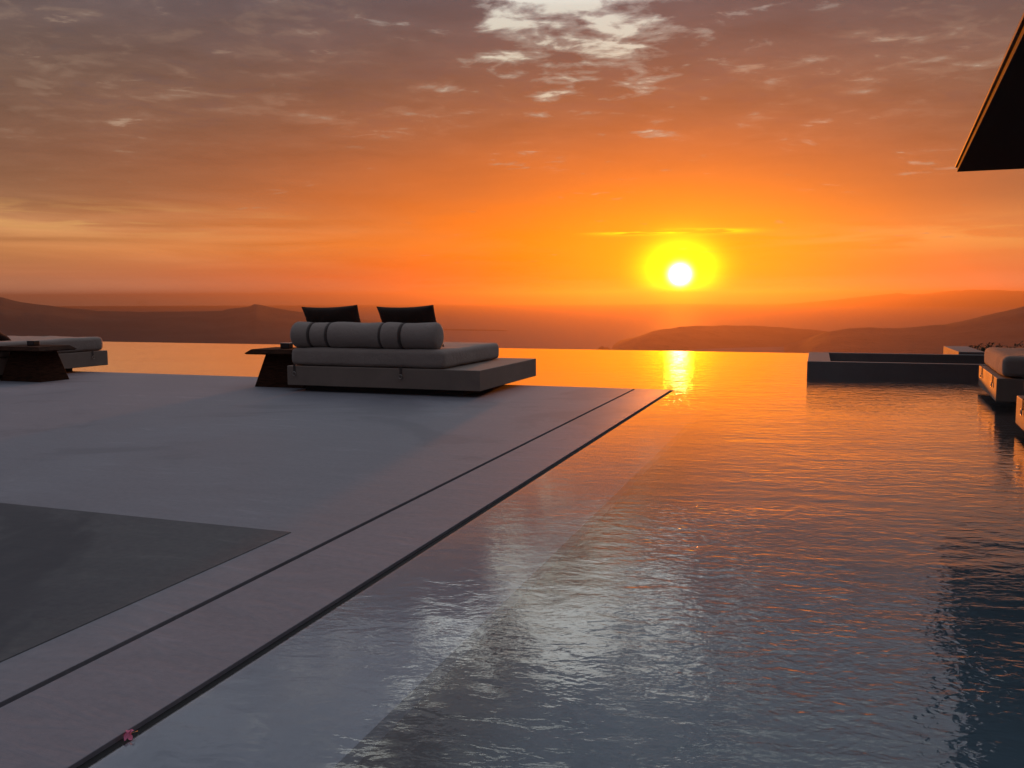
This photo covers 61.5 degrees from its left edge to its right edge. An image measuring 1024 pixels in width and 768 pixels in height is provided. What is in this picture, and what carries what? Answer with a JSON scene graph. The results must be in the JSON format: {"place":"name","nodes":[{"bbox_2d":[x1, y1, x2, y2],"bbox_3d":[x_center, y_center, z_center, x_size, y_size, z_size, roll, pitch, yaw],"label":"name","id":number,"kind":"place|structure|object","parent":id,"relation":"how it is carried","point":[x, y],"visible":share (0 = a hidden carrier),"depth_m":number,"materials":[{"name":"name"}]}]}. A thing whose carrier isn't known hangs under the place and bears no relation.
{"place":"outdoors","nodes":[
{"label":"outdoors","id":0,"kind":"place"},
{"bbox_2d":[0,297,381,343],"bbox_3d":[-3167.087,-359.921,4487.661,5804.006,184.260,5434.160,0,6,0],"label":"coastal hills","id":1,"kind":"structure","parent":0,"point":[256,324],"depth_m":3737.73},
{"bbox_2d":[0,371,633,707],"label":"deck","id":2,"kind":"structure","parent":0,"point":[310,470],"depth_m":6.98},
{"bbox_2d":[0,344,76,381],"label":"side table","id":3,"kind":"object","parent":2,"relation":"on","point":[39,363],"visible":0.99,"depth_m":13.41,"materials":[{"name":"brown wood"}]},
{"bbox_2d":[26,340,39,345],"bbox_3d":[-7.562,-0.648,13.582,0.158,0.083,0.118,2,6,19],"label":"candle pot","id":4,"kind":"object","parent":3,"relation":"on","point":[33,343],"visible":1,"depth_m":13.54,"materials":[{"name":"black glass"}]},
{"bbox_2d":[0,336,107,378],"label":"daybed","id":5,"kind":"object","parent":2,"relation":"on","point":[88,352],"visible":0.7,"depth_m":15.01,"materials":[{"name":"grey fabric"}]},
{"bbox_2d":[0,332,11,340],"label":"pillow","id":6,"kind":"object","parent":5,"relation":"on","point":[3,337],"visible":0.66,"depth_m":14.15,"materials":[{"name":"black fabric"}]},
{"bbox_2d":[0,503,290,661],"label":"dark paving","id":7,"kind":"structure","parent":2,"relation":"on","point":[63,571],"depth_m":4.14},
{"bbox_2d":[245,347,304,387],"bbox_3d":[-3.247,-0.246,12.557,1.040,0.545,0.700,2,6,19],"label":"side table","id":8,"kind":"object","parent":2,"relation":"on","point":[277,361],"visible":0.59,"depth_m":12.36,"materials":[{"name":"brown wood"}]},
{"bbox_2d":[280,342,292,348],"bbox_3d":[-3.286,-0.561,12.540,0.158,0.083,0.118,2,6,19],"label":"candle pot","id":9,"kind":"object","parent":8,"relation":"on","point":[285,345],"visible":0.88,"depth_m":12.49,"materials":[{"name":"black glass"}]},
{"bbox_2d":[0,389,670,767],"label":"coping","id":10,"kind":"object","parent":2,"relation":"attached to","point":[78,717],"visible":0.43,"depth_m":3.34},
{"bbox_2d":[77,391,671,767],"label":"drain channel","id":11,"kind":"object","parent":2,"relation":"in","point":[97,758],"visible":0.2,"depth_m":3.23,"materials":[{"name":"black metal"}]},
{"bbox_2d":[123,729,136,740],"bbox_3d":[-1.101,1.010,2.480,0.040,0.023,0.029,-2,6,-20],"label":"fallen flower","id":12,"kind":"object","parent":11,"relation":"on","point":[127,734],"visible":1,"depth_m":2.47,"materials":[{"name":"pink plant"}]},
{"bbox_2d":[287,322,535,395],"bbox_3d":[-1.364,-0.444,12.422,2.850,0.951,2.362,2,6,19],"label":"daybed","id":13,"kind":"object","parent":2,"relation":"on","point":[398,358],"visible":1,"depth_m":11.45,"materials":[{"name":"grey fabric"}]},
{"bbox_2d":[302,305,360,322],"bbox_3d":[-2.484,-0.813,12.043,0.962,0.575,0.242,0,15,17],"label":"pillow","id":14,"kind":"object","parent":13,"relation":"on","point":[338,314],"visible":0.34,"depth_m":11.90,"materials":[{"name":"black fabric"}]},
{"bbox_2d":[376,305,443,346],"bbox_3d":[-1.382,-0.781,11.661,0.962,0.575,0.244,0,15,22],"label":"pillow","id":15,"kind":"object","parent":13,"relation":"on","point":[422,314],"visible":0.42,"depth_m":11.53,"materials":[{"name":"black fabric"}]},
{"bbox_2d":[90,474,623,767],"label":"pool ledge","id":16,"kind":"object","parent":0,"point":[352,682],"visible":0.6,"depth_m":3.04,"materials":[{"name":"paint"}]},
{"bbox_2d":[443,329,506,330],"bbox_3d":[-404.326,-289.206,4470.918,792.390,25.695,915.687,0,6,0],"label":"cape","id":17,"kind":"object","parent":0,"point":[474,330],"visible":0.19,"depth_m":4162.27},
{"bbox_2d":[0,0,1023,305],"label":"sky","id":18,"kind":"structure","parent":0,"point":[153,152],"materials":[{"name":"orange"}]},
{"bbox_2d":[56,303,1018,352],"bbox_3d":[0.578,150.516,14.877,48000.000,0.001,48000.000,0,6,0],"label":"sea","id":19,"kind":"structure","parent":0,"point":[565,326],"depth_m":6594.23,"materials":[{"name":"orange liquid"}]},
{"bbox_2d":[72,342,1023,714],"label":"pool water","id":20,"kind":"structure","parent":0,"point":[760,416],"depth_m":7.57,"materials":[{"name":"liquid"}]},
{"bbox_2d":[597,346,610,349],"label":"islet","id":21,"kind":"object","parent":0,"point":[603,348],"visible":0.34,"depth_m":2539.63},
{"bbox_2d":[354,389,1023,767],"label":"pool floor","id":22,"kind":"structure","parent":0,"point":[582,653],"depth_m":4.32,"materials":[{"name":"tile"}]},
{"bbox_2d":[807,352,987,405],"bbox_3d":[7.599,0.342,14.416,5.030,1.525,2.550,2,6,19],"label":"raised basin","id":23,"kind":"object","parent":22,"relation":"on","point":[936,366],"visible":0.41,"depth_m":13.82,"materials":[{"name":"grey concrete"}]},
{"bbox_2d":[943,346,984,354],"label":"wall","id":24,"kind":"structure","parent":22,"relation":"on","point":[966,350],"depth_m":16.21,"materials":[{"name":"white concrete"}]},
{"bbox_2d":[978,347,1023,401],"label":"daybed","id":25,"kind":"object","parent":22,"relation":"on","point":[1001,376],"visible":1,"depth_m":9.81,"materials":[{"name":"grey fabric"}]},
{"bbox_2d":[1015,395,1023,430],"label":"daybed","id":26,"kind":"object","parent":22,"relation":"on","point":[1019,421],"visible":1,"depth_m":7.86,"materials":[{"name":"grey fabric"}]},
{"bbox_2d":[612,325,827,350],"bbox_3d":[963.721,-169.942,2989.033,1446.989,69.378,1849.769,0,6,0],"label":"headland","id":27,"kind":"structure","parent":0,"point":[682,338],"depth_m":2757.28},
{"bbox_2d":[778,290,1023,306],"bbox_3d":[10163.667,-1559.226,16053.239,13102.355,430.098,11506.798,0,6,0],"label":"distant mountains","id":28,"kind":"structure","parent":0,"point":[980,298],"depth_m":15488.82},
{"bbox_2d":[784,306,1023,353],"bbox_3d":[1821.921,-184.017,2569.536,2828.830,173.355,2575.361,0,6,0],"label":"hill","id":29,"kind":"structure","parent":0,"point":[1005,328],"depth_m":2187.87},
{"bbox_2d":[955,13,1023,171],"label":"shade roof","id":30,"kind":"structure","parent":0,"point":[995,140],"depth_m":10.76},
{"bbox_3d":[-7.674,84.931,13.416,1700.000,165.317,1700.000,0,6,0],"label":"hillside","id":31,"kind":"structure","parent":0,"visible":0},
{"bbox_2d":[969,342,1007,351],"bbox_3d":[10.603,0.213,19.274,1.605,2.309,1.494,-2,6,-21],"label":"shrub","id":32,"kind":"object","parent":31,"relation":"on","point":[986,347],"visible":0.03,"depth_m":19.16,"materials":[{"name":"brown plant"}]}
]}

